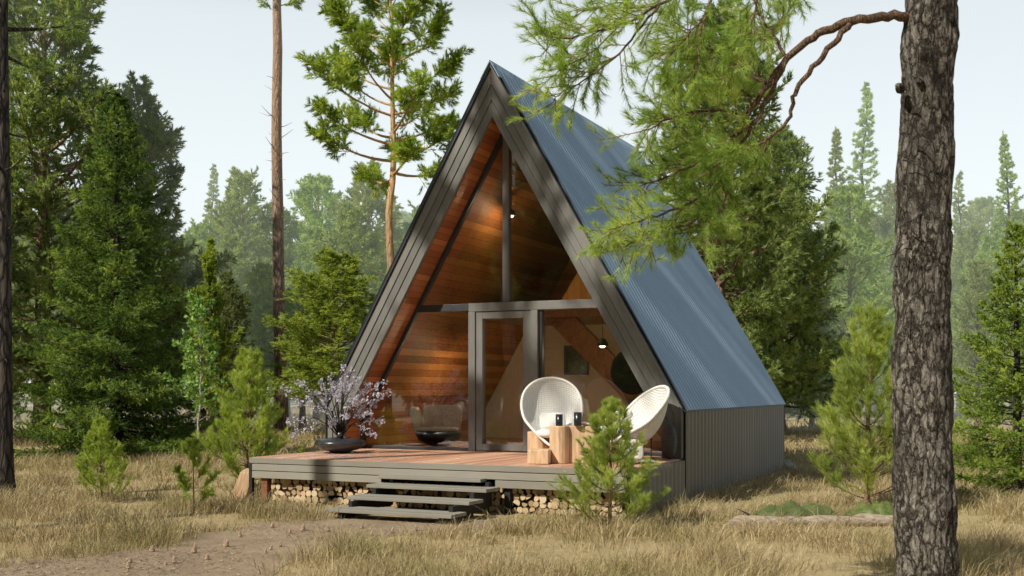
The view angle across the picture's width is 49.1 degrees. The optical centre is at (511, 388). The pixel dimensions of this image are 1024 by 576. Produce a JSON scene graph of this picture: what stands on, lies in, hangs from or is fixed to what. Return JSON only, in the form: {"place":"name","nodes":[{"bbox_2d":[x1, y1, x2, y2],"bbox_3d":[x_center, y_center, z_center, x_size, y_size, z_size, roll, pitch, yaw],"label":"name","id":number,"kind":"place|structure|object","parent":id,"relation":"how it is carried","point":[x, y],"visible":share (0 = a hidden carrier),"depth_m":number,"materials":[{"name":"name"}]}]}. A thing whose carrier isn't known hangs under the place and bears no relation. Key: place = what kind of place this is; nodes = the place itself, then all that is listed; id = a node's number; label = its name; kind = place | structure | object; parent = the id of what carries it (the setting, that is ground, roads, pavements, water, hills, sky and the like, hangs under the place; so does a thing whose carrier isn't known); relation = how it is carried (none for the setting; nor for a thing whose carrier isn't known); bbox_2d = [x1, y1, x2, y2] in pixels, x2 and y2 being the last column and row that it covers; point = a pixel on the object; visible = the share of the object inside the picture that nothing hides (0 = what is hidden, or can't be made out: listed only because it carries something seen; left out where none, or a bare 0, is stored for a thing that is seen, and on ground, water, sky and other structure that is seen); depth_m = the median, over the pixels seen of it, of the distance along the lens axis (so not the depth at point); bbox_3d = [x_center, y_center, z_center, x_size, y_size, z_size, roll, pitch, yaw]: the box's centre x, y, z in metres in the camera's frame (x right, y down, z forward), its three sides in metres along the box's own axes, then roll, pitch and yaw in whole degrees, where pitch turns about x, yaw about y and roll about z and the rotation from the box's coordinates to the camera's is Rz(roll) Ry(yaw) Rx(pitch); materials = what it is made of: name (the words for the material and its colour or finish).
{"place":"outdoors","nodes":[
{"label":"outdoors","id":0,"kind":"place"},
{"bbox_2d":[0,517,505,575],"bbox_3d":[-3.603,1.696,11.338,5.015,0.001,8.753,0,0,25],"label":"dirt path","id":1,"kind":"structure","parent":0,"point":[213,539],"depth_m":11.59,"materials":[{"name":"brown soil"}]},
{"bbox_2d":[326,475,499,523],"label":"deck steps","id":2,"kind":"structure","parent":1,"relation":"on","point":[383,494],"depth_m":14.91,"materials":[{"name":"grey wood"}]},
{"bbox_2d":[0,393,1023,575],"bbox_3d":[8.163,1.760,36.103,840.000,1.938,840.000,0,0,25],"label":"ground","id":3,"kind":"structure","parent":0,"point":[566,549],"depth_m":12.62,"materials":[{"name":"beige plant"}]},
{"bbox_2d":[11,196,45,409],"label":"pine","id":4,"kind":"object","parent":3,"relation":"on","point":[24,337],"visible":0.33,"depth_m":34.70,"materials":[{"name":"green plant"}]},
{"bbox_2d":[12,202,59,420],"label":"soft pine","id":5,"kind":"object","parent":3,"relation":"on","point":[26,241],"depth_m":55.80,"materials":[{"name":"green plant"}]},
{"bbox_2d":[0,0,89,494],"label":"edge pine","id":6,"kind":"object","parent":3,"relation":"on","point":[7,471],"visible":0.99,"depth_m":17.09,"materials":[{"name":"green plant"}]},
{"bbox_2d":[31,187,75,410],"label":"soft pine","id":7,"kind":"object","parent":3,"relation":"on","point":[50,241],"depth_m":80.52,"materials":[{"name":"green plant"}]},
{"bbox_2d":[8,0,191,429],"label":"pine","id":8,"kind":"object","parent":3,"relation":"on","point":[38,181],"visible":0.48,"depth_m":38.71,"materials":[{"name":"green plant"}]},
{"bbox_2d":[72,415,132,500],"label":"young pine","id":9,"kind":"object","parent":3,"relation":"on","point":[100,429],"visible":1,"depth_m":16.73,"materials":[{"name":"green plant"}]},
{"bbox_2d":[12,83,230,458],"bbox_3d":[-9.927,-2.755,27.643,5.441,9.615,5.660,0,0,-36],"label":"spruce tree","id":10,"kind":"object","parent":3,"relation":"on","point":[135,326],"visible":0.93,"depth_m":27.02,"materials":[{"name":"green plant"}]},
{"bbox_2d":[30,70,237,430],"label":"pine","id":11,"kind":"object","parent":3,"relation":"on","point":[164,141],"visible":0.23,"depth_m":42.63,"materials":[{"name":"green plant"}]},
{"bbox_2d":[170,437,222,512],"bbox_3d":[-4.310,1.212,15.256,0.694,1.159,0.778,0,0,-4],"label":"pine seedling","id":12,"kind":"object","parent":3,"relation":"on","point":[195,451],"visible":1,"depth_m":15.21,"materials":[{"name":"green plant"}]},
{"bbox_2d":[166,290,230,458],"bbox_3d":[-6.963,-0.203,25.045,1.354,4.011,1.451,0,0,-42],"label":"leafy sapling","id":13,"kind":"object","parent":3,"relation":"on","point":[197,304],"visible":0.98,"depth_m":24.95,"materials":[{"name":"green plant"}]},
{"bbox_2d":[167,232,233,422],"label":"soft pine","id":14,"kind":"object","parent":3,"relation":"on","point":[189,239],"visible":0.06,"depth_m":51.69,"materials":[{"name":"green plant"}]},
{"bbox_2d":[182,218,235,418],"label":"soft pine","id":15,"kind":"object","parent":3,"relation":"on","point":[199,230],"visible":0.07,"depth_m":57.73,"materials":[{"name":"green plant"}]},
{"bbox_2d":[201,163,219,238],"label":"slim spruce","id":16,"kind":"object","parent":3,"relation":"on","point":[213,188],"visible":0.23,"depth_m":89.83,"materials":[{"name":"green plant"}]},
{"bbox_2d":[184,237,243,440],"bbox_3d":[-9.220,-1.408,34.122,1.744,6.425,1.669,0,0,-39],"label":"juniper tree","id":17,"kind":"object","parent":3,"relation":"on","point":[210,288],"visible":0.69,"depth_m":33.92,"materials":[{"name":"green plant"}]},
{"bbox_2d":[187,270,265,431],"bbox_3d":[-10.200,-1.263,40.023,3.250,5.998,3.057,0,0,22],"label":"pine","id":18,"kind":"object","parent":3,"relation":"on","point":[230,315],"visible":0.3,"depth_m":39.73,"materials":[{"name":"green plant"}]},
{"bbox_2d":[215,230,261,412],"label":"soft pine","id":19,"kind":"object","parent":3,"relation":"on","point":[241,268],"visible":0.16,"depth_m":53.69,"materials":[{"name":"green plant"}]},
{"bbox_2d":[190,165,289,352],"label":"soft pine","id":20,"kind":"object","parent":3,"relation":"on","point":[231,204],"visible":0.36,"depth_m":57.58,"materials":[{"name":"green plant"}]},
{"bbox_2d":[232,468,248,497],"bbox_3d":[-4.180,1.481,17.457,0.274,0.500,0.185,14,5,5],"label":"split log","id":21,"kind":"object","parent":3,"relation":"on","point":[242,484],"visible":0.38,"depth_m":17.38,"materials":[{"name":"brown wood"}]},
{"bbox_2d":[190,344,306,479],"bbox_3d":[-4.493,0.512,18.885,1.763,2.547,1.573,0,0,31],"label":"young pine","id":22,"kind":"object","parent":3,"relation":"on","point":[235,428],"visible":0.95,"depth_m":18.71,"materials":[{"name":"green plant"}]},
{"bbox_2d":[229,262,295,428],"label":"soft pine","id":23,"kind":"object","parent":3,"relation":"on","point":[263,299],"visible":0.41,"depth_m":46.48,"materials":[{"name":"green plant"}]},
{"bbox_2d":[249,203,303,418],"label":"soft pine","id":24,"kind":"object","parent":3,"relation":"on","point":[290,249],"visible":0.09,"depth_m":59.38,"materials":[{"name":"green plant"}]},
{"bbox_2d":[248,0,305,431],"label":"tree trunk","id":25,"kind":"object","parent":3,"relation":"on","point":[277,224],"visible":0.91,"depth_m":43.79,"materials":[{"name":"brown plant"}]},
{"bbox_2d":[257,285,346,427],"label":"soft pine","id":26,"kind":"object","parent":3,"relation":"on","point":[271,365],"visible":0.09,"depth_m":45.48,"materials":[{"name":"green plant"}]},
{"bbox_2d":[284,225,347,421],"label":"soft pine","id":27,"kind":"object","parent":3,"relation":"on","point":[308,247],"visible":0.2,"depth_m":55.63,"materials":[{"name":"green plant"}]},
{"bbox_2d":[260,247,379,407],"bbox_3d":[-5.784,-1.526,38.048,5.619,6.548,5.358,0,0,-44],"label":"soft pine","id":28,"kind":"object","parent":3,"relation":"on","point":[349,285],"visible":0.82,"depth_m":37.23,"materials":[{"name":"green plant"}]},
{"bbox_2d":[284,172,358,416],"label":"soft pine","id":29,"kind":"object","parent":3,"relation":"on","point":[318,187],"visible":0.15,"depth_m":61.26,"materials":[{"name":"green plant"}]},
{"bbox_2d":[325,495,342,503],"bbox_3d":[-2.640,1.664,16.734,0.113,0.086,0.392,41,16,20],"label":"firewood log","id":30,"kind":"object","parent":3,"relation":"on","point":[329,498],"visible":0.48,"depth_m":16.58,"materials":[{"name":"brown wood"}]},
{"bbox_2d":[316,199,386,352],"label":"soft pine","id":31,"kind":"object","parent":3,"relation":"on","point":[343,234],"visible":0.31,"depth_m":51.74,"materials":[{"name":"green plant"}]},
{"bbox_2d":[314,156,406,300],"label":"soft pine","id":32,"kind":"object","parent":3,"relation":"on","point":[378,204],"visible":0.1,"depth_m":59.05,"materials":[{"name":"green plant"}]},
{"bbox_2d":[359,229,397,291],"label":"soft pine","id":33,"kind":"object","parent":3,"relation":"on","point":[382,259],"visible":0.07,"depth_m":55.40,"materials":[{"name":"green plant"}]},
{"bbox_2d":[291,0,473,275],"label":"scots pine","id":34,"kind":"object","parent":3,"relation":"on","point":[402,147],"visible":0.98,"depth_m":39.50,"materials":[{"name":"green plant"}]},
{"bbox_2d":[379,221,410,279],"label":"soft pine","id":35,"kind":"object","parent":3,"relation":"on","point":[407,224],"depth_m":61.62,"materials":[{"name":"green plant"}]},
{"bbox_2d":[393,209,410,235],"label":"soft pine","id":36,"kind":"object","parent":3,"relation":"on","point":[406,217],"visible":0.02,"depth_m":121.67,"materials":[{"name":"green plant"}]},
{"bbox_2d":[407,200,419,222],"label":"soft pine","id":37,"kind":"object","parent":3,"relation":"on","point":[414,211],"visible":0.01,"depth_m":65.61,"materials":[{"name":"green plant"}]},
{"bbox_2d":[439,504,447,509],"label":"firewood log","id":38,"kind":"object","parent":3,"relation":"on","point":[442,506],"visible":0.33,"depth_m":15.71,"materials":[{"name":"brown wood"}]},
{"bbox_2d":[249,448,684,517],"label":"deck","id":39,"kind":"structure","parent":3,"relation":"on","point":[508,472],"depth_m":16.16,"materials":[{"name":"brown wood"}]},
{"bbox_2d":[257,453,409,460],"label":"fallen petals","id":40,"kind":"object","parent":39,"relation":"on","point":[347,455],"visible":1,"depth_m":17.07,"materials":[{"name":"plant"}]},
{"bbox_2d":[314,432,365,452],"bbox_3d":[-2.785,0.868,18.142,0.829,0.343,0.829,0,0,25],"label":"flower bowl","id":41,"kind":"object","parent":39,"relation":"on","point":[339,443],"visible":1,"depth_m":17.86,"materials":[{"name":"ceramic"}]},
{"bbox_2d":[280,364,391,438],"bbox_3d":[-2.761,0.218,17.891,1.797,1.209,0.824,0,0,3],"label":"flowering branch","id":42,"kind":"object","parent":41,"relation":"in","point":[338,424],"visible":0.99,"depth_m":17.89,"materials":[{"name":"purple plant"}]},
{"bbox_2d":[527,431,543,449],"bbox_3d":[0.382,0.840,16.690,0.303,0.400,0.296,0,0,25],"label":"wood stump","id":43,"kind":"object","parent":39,"relation":"on","point":[533,441],"visible":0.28,"depth_m":16.56,"materials":[{"name":"beige wood"}]},
{"bbox_2d":[527,449,550,463],"bbox_3d":[0.388,0.940,15.531,0.297,0.200,0.297,0,0,13],"label":"wood block","id":44,"kind":"object","parent":39,"relation":"on","point":[538,456],"depth_m":15.39,"materials":[{"name":"beige wood"}]},
{"bbox_2d":[520,377,582,448],"bbox_3d":[0.598,0.429,16.782,0.796,1.222,0.796,0,0,42],"label":"wicker chair","id":45,"kind":"object","parent":39,"relation":"on","point":[544,401],"visible":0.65,"depth_m":16.97,"materials":[{"name":"white wicker"}]},
{"bbox_2d":[550,426,568,463],"bbox_3d":[0.660,0.780,15.612,0.268,0.520,0.261,0,0,25],"label":"wood stump","id":46,"kind":"object","parent":39,"relation":"on","point":[559,441],"visible":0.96,"depth_m":15.50,"materials":[{"name":"beige wood"}]},
{"bbox_2d":[556,414,562,425],"bbox_3d":[0.658,0.439,15.614,0.100,0.160,0.100,0,0,25],"label":"cup","id":47,"kind":"object","parent":46,"relation":"on","point":[559,419],"visible":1,"depth_m":15.57,"materials":[{"name":"black ceramic"}]},
{"bbox_2d":[568,425,595,462],"bbox_3d":[0.969,0.782,15.784,0.410,0.515,0.410,0,0,7],"label":"wood block","id":48,"kind":"object","parent":39,"relation":"on","point":[576,432],"depth_m":15.59,"materials":[{"name":"beige wood"}]},
{"bbox_2d":[574,412,581,425],"bbox_3d":[0.914,0.424,15.555,0.110,0.190,0.110,0,0,25],"label":"cup","id":49,"kind":"object","parent":48,"relation":"on","point":[577,418],"visible":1,"depth_m":15.51,"materials":[{"name":"black ceramic"}]},
{"bbox_2d":[623,439,643,462],"bbox_3d":[1.643,0.860,15.449,0.340,0.326,0.195,0,0,5],"label":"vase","id":50,"kind":"object","parent":39,"relation":"on","point":[641,453],"visible":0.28,"depth_m":15.39,"materials":[{"name":"ceramic"}]},
{"bbox_2d":[599,385,669,460],"bbox_3d":[1.703,0.493,16.171,1.104,1.094,1.064,0,0,-20],"label":"wicker chair","id":51,"kind":"object","parent":39,"relation":"on","point":[647,409],"visible":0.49,"depth_m":16.35,"materials":[{"name":"white wicker"}]},
{"bbox_2d":[661,423,676,458],"bbox_3d":[2.305,0.770,16.475,0.200,0.540,0.440,0,0,-10],"label":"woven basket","id":52,"kind":"object","parent":39,"relation":"on","point":[668,440],"visible":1,"depth_m":16.33,"materials":[{"name":"wicker"}]},
{"bbox_2d":[495,504,503,511],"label":"firewood log","id":53,"kind":"object","parent":3,"relation":"on","point":[498,508],"visible":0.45,"depth_m":15.38,"materials":[{"name":"brown wood"}]},
{"bbox_2d":[494,499,502,505],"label":"firewood log","id":54,"kind":"object","parent":53,"relation":"on","point":[497,502],"visible":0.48,"depth_m":15.35,"materials":[{"name":"brown wood"}]},
{"bbox_2d":[495,492,503,498],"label":"firewood log","id":55,"kind":"object","parent":54,"relation":"on","point":[498,495],"visible":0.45,"depth_m":15.34,"materials":[{"name":"brown wood"}]},
{"bbox_2d":[522,506,536,513],"bbox_3d":[0.258,1.651,15.331,0.096,0.102,0.379,-43,-17,19],"label":"firewood log","id":56,"kind":"object","parent":3,"relation":"on","point":[525,509],"visible":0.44,"depth_m":15.17,"materials":[{"name":"brown wood"}]},
{"bbox_2d":[325,60,785,501],"bbox_3d":[1.207,-1.742,21.251,6.488,7.025,7.380,0,0,25],"label":"frame cabin","id":57,"kind":"object","parent":3,"relation":"on","point":[542,304],"visible":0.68,"depth_m":19.27,"materials":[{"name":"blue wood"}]},
{"bbox_2d":[409,405,461,446],"bbox_3d":[-1.352,0.666,19.949,0.935,0.749,0.840,0,0,7],"label":"lounge chair","id":58,"kind":"object","parent":57,"relation":"in","point":[436,425],"visible":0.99,"depth_m":19.94,"materials":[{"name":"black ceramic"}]},
{"bbox_2d":[476,311,529,450],"bbox_3d":[-0.137,-0.122,18.452,1.000,2.295,0.190,0,0,25],"label":"door","id":59,"kind":"structure","parent":57,"relation":"in","point":[480,316],"depth_m":18.59,"materials":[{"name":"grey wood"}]},
{"bbox_2d":[564,346,587,374],"bbox_3d":[1.314,-0.580,22.940,0.520,0.600,0.050,0,0,25],"label":"interior window","id":60,"kind":"structure","parent":57,"relation":"in","point":[574,363],"depth_m":22.96,"materials":[{"name":"glass"}]},
{"bbox_2d":[597,317,607,347],"bbox_3d":[1.533,-1.445,19.000,0.200,1.510,0.200,0,0,25],"label":"pendant lamp","id":61,"kind":"object","parent":57,"relation":"hanging from","point":[602,342],"visible":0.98,"depth_m":18.95,"materials":[{"name":"black metal"}]},
{"bbox_2d":[611,352,642,394],"bbox_3d":[1.952,-0.280,18.125,0.760,0.760,0.030,0,0,25],"label":"round mirror","id":62,"kind":"object","parent":57,"relation":"attached to","point":[624,379],"visible":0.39,"depth_m":18.18,"materials":[{"name":"black mirror"}]},
{"bbox_2d":[545,394,671,528],"bbox_3d":[1.205,0.903,13.473,1.506,1.709,1.384,0,0,-32],"label":"young pine","id":63,"kind":"object","parent":3,"relation":"on","point":[602,447],"visible":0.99,"depth_m":13.39,"materials":[{"name":"green plant"}]},
{"bbox_2d":[505,0,959,575],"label":"overhanging pine","id":64,"kind":"object","parent":3,"relation":"on","point":[925,512],"visible":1,"depth_m":7.90,"materials":[{"name":"green plant"}]},
{"bbox_2d":[652,0,834,403],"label":"pine","id":65,"kind":"object","parent":3,"relation":"on","point":[763,303],"visible":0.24,"depth_m":35.96,"materials":[{"name":"green plant"}]},
{"bbox_2d":[712,186,833,405],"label":"pine","id":66,"kind":"object","parent":3,"relation":"on","point":[784,338],"visible":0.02,"depth_m":42.94,"materials":[{"name":"green plant"}]},
{"bbox_2d":[783,460,795,470],"bbox_3d":[5.719,1.630,23.294,0.387,0.302,0.429,0,0,-10],"label":"rock","id":67,"kind":"object","parent":3,"relation":"on","point":[788,463],"visible":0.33,"depth_m":23.13,"materials":[{"name":"stone"}]},
{"bbox_2d":[726,122,865,432],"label":"pine","id":68,"kind":"object","parent":3,"relation":"on","point":[812,275],"visible":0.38,"depth_m":42.05,"materials":[{"name":"green plant"}]},
{"bbox_2d":[777,187,820,337],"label":"soft pine","id":69,"kind":"object","parent":3,"relation":"on","point":[808,213],"depth_m":59.38,"materials":[{"name":"green plant"}]},
{"bbox_2d":[730,499,892,527],"bbox_3d":[3.857,1.567,14.141,2.420,0.341,0.842,0,0,-2],"label":"fallen log","id":70,"kind":"object","parent":3,"relation":"on","point":[879,513],"visible":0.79,"depth_m":13.96,"materials":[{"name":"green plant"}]},
{"bbox_2d":[785,285,850,428],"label":"pine","id":71,"kind":"object","parent":3,"relation":"on","point":[827,301],"visible":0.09,"depth_m":46.74,"materials":[{"name":"green plant"}]},
{"bbox_2d":[816,126,881,407],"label":"spruce","id":72,"kind":"object","parent":3,"relation":"on","point":[836,142],"visible":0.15,"depth_m":61.54,"materials":[{"name":"green plant"}]},
{"bbox_2d":[806,301,894,504],"bbox_3d":[5.007,0.274,15.610,2.117,3.057,1.888,0,0,-35],"label":"young pine","id":73,"kind":"object","parent":3,"relation":"on","point":[843,433],"visible":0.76,"depth_m":15.40,"materials":[{"name":"green plant"}]},
{"bbox_2d":[811,181,894,420],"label":"soft pine","id":74,"kind":"object","parent":3,"relation":"on","point":[846,197],"visible":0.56,"depth_m":51.28,"materials":[{"name":"green plant"}]},
{"bbox_2d":[836,233,891,416],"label":"soft pine","id":75,"kind":"object","parent":3,"relation":"on","point":[886,272],"visible":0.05,"depth_m":59.43,"materials":[{"name":"green plant"}]},
{"bbox_2d":[845,81,892,409],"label":"slim spruce","id":76,"kind":"object","parent":3,"relation":"on","point":[868,138],"visible":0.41,"depth_m":78.33,"materials":[{"name":"green plant"}]},
{"bbox_2d":[859,274,894,409],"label":"soft pine","id":77,"kind":"object","parent":3,"relation":"on","point":[887,283],"visible":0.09,"depth_m":57.66,"materials":[{"name":"green plant"}]},
{"bbox_2d":[853,179,955,337],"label":"soft pine","id":78,"kind":"object","parent":3,"relation":"on","point":[885,225],"visible":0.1,"depth_m":65.40,"materials":[{"name":"green plant"}]},
{"bbox_2d":[950,317,967,397],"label":"soft pine","id":79,"kind":"object","parent":3,"relation":"on","point":[955,396],"visible":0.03,"depth_m":61.52,"materials":[{"name":"green plant"}]},
{"bbox_2d":[950,170,968,411],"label":"slim spruce","id":80,"kind":"object","parent":3,"relation":"on","point":[961,222],"visible":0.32,"depth_m":77.41,"materials":[{"name":"green plant"}]},
{"bbox_2d":[950,222,990,414],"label":"soft pine","id":81,"kind":"object","parent":3,"relation":"on","point":[961,251],"visible":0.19,"depth_m":63.52,"materials":[{"name":"green plant"}]},
{"bbox_2d":[951,196,1010,407],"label":"soft pine","id":82,"kind":"object","parent":3,"relation":"on","point":[980,207],"visible":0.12,"depth_m":85.90,"materials":[{"name":"green plant"}]},
{"bbox_2d":[950,258,1021,425],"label":"soft pine","id":83,"kind":"object","parent":3,"relation":"on","point":[970,295],"visible":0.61,"depth_m":49.69,"materials":[{"name":"green plant"}]},
{"bbox_2d":[950,228,1023,408],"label":"soft pine","id":84,"kind":"object","parent":3,"relation":"on","point":[993,245],"visible":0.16,"depth_m":57.57,"materials":[{"name":"green plant"}]},
{"bbox_2d":[952,220,1023,499],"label":"young spruce","id":85,"kind":"object","parent":3,"relation":"on","point":[1013,468],"visible":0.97,"depth_m":17.44,"materials":[{"name":"green plant"}]},
{"bbox_2d":[956,129,1023,415],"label":"spruce","id":86,"kind":"object","parent":3,"relation":"on","point":[1007,164],"visible":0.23,"depth_m":59.90,"materials":[{"name":"green plant"}]},
{"bbox_2d":[991,209,1023,413],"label":"soft pine","id":87,"kind":"object","parent":3,"relation":"on","point":[1020,214],"visible":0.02,"depth_m":65.79,"materials":[{"name":"green plant"}]},
{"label":"firewood log","id":88,"kind":"object","parent":3,"relation":"on","visible":0},
{"bbox_2d":[321,490,337,497],"bbox_3d":[-2.687,1.560,16.713,0.117,0.110,0.380,1,0,25],"label":"firewood log","id":89,"kind":"object","parent":88,"relation":"on","point":[324,494],"visible":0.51,"depth_m":16.55,"materials":[{"name":"brown wood"}]},
{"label":"firewood log","id":90,"kind":"object","parent":3,"relation":"on","visible":0},
{"bbox_2d":[539,501,548,507],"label":"firewood log","id":91,"kind":"object","parent":90,"relation":"on","point":[542,504],"visible":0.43,"depth_m":15.08,"materials":[{"name":"brown wood"}]},
{"bbox_2d":[539,494,550,502],"bbox_3d":[0.504,1.477,15.246,0.118,0.117,0.431,34,14,21],"label":"firewood log","id":92,"kind":"object","parent":91,"relation":"on","point":[543,498],"visible":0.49,"depth_m":15.06,"materials":[{"name":"brown wood"}]},
{"bbox_2d":[536,490,547,494],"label":"firewood log","id":93,"kind":"object","parent":92,"relation":"on","point":[539,492],"visible":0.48,"depth_m":15.09,"materials":[{"name":"brown wood"}]},
{"bbox_2d":[9,0,1023,392],"label":"sky","id":94,"kind":"structure","parent":0,"point":[209,63],"materials":[{"name":"white"}]},
{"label":"firewood log","id":95,"kind":"object","parent":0,"visible":0},
{"bbox_2d":[513,499,531,505],"bbox_3d":[0.152,1.542,15.411,0.105,0.080,0.424,12,5,25],"label":"firewood log","id":96,"kind":"object","parent":95,"relation":"on","point":[517,502],"visible":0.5,"depth_m":15.23,"materials":[{"name":"brown wood"}]},
{"label":"firewood log","id":97,"kind":"object","parent":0,"visible":0},
{"bbox_2d":[615,502,629,511],"bbox_3d":[1.471,1.564,14.772,0.097,0.106,0.402,-19,-8,24],"label":"firewood log","id":98,"kind":"object","parent":97,"relation":"on","point":[623,507],"visible":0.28,"depth_m":14.66,"materials":[{"name":"brown wood"}]},
{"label":"firewood log","id":99,"kind":"object","parent":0,"visible":0},
{"bbox_2d":[288,484,295,489],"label":"firewood log","id":100,"kind":"object","parent":99,"relation":"on","point":[290,486],"visible":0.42,"depth_m":16.84,"materials":[{"name":"brown wood"}]},
{"bbox_2d":[285,479,293,484],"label":"firewood log","id":101,"kind":"object","parent":100,"relation":"on","point":[288,481],"visible":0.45,"depth_m":16.82,"materials":[{"name":"brown wood"}]},
{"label":"firewood log","id":102,"kind":"object","parent":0,"visible":0},
{"bbox_2d":[303,483,312,490],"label":"firewood log","id":103,"kind":"object","parent":102,"relation":"on","point":[306,486],"visible":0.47,"depth_m":16.70,"materials":[{"name":"brown wood"}]},
{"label":"firewood log","id":104,"kind":"object","parent":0,"visible":0},
{"bbox_2d":[338,485,345,492],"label":"firewood log","id":105,"kind":"object","parent":104,"relation":"on","point":[341,488],"visible":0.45,"depth_m":16.43,"materials":[{"name":"brown wood"}]},
{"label":"firewood log","id":106,"kind":"object","parent":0,"visible":0},
{"bbox_2d":[447,491,455,497],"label":"firewood log","id":107,"kind":"object","parent":106,"relation":"on","point":[450,494],"visible":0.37,"depth_m":15.65,"materials":[{"name":"brown wood"}]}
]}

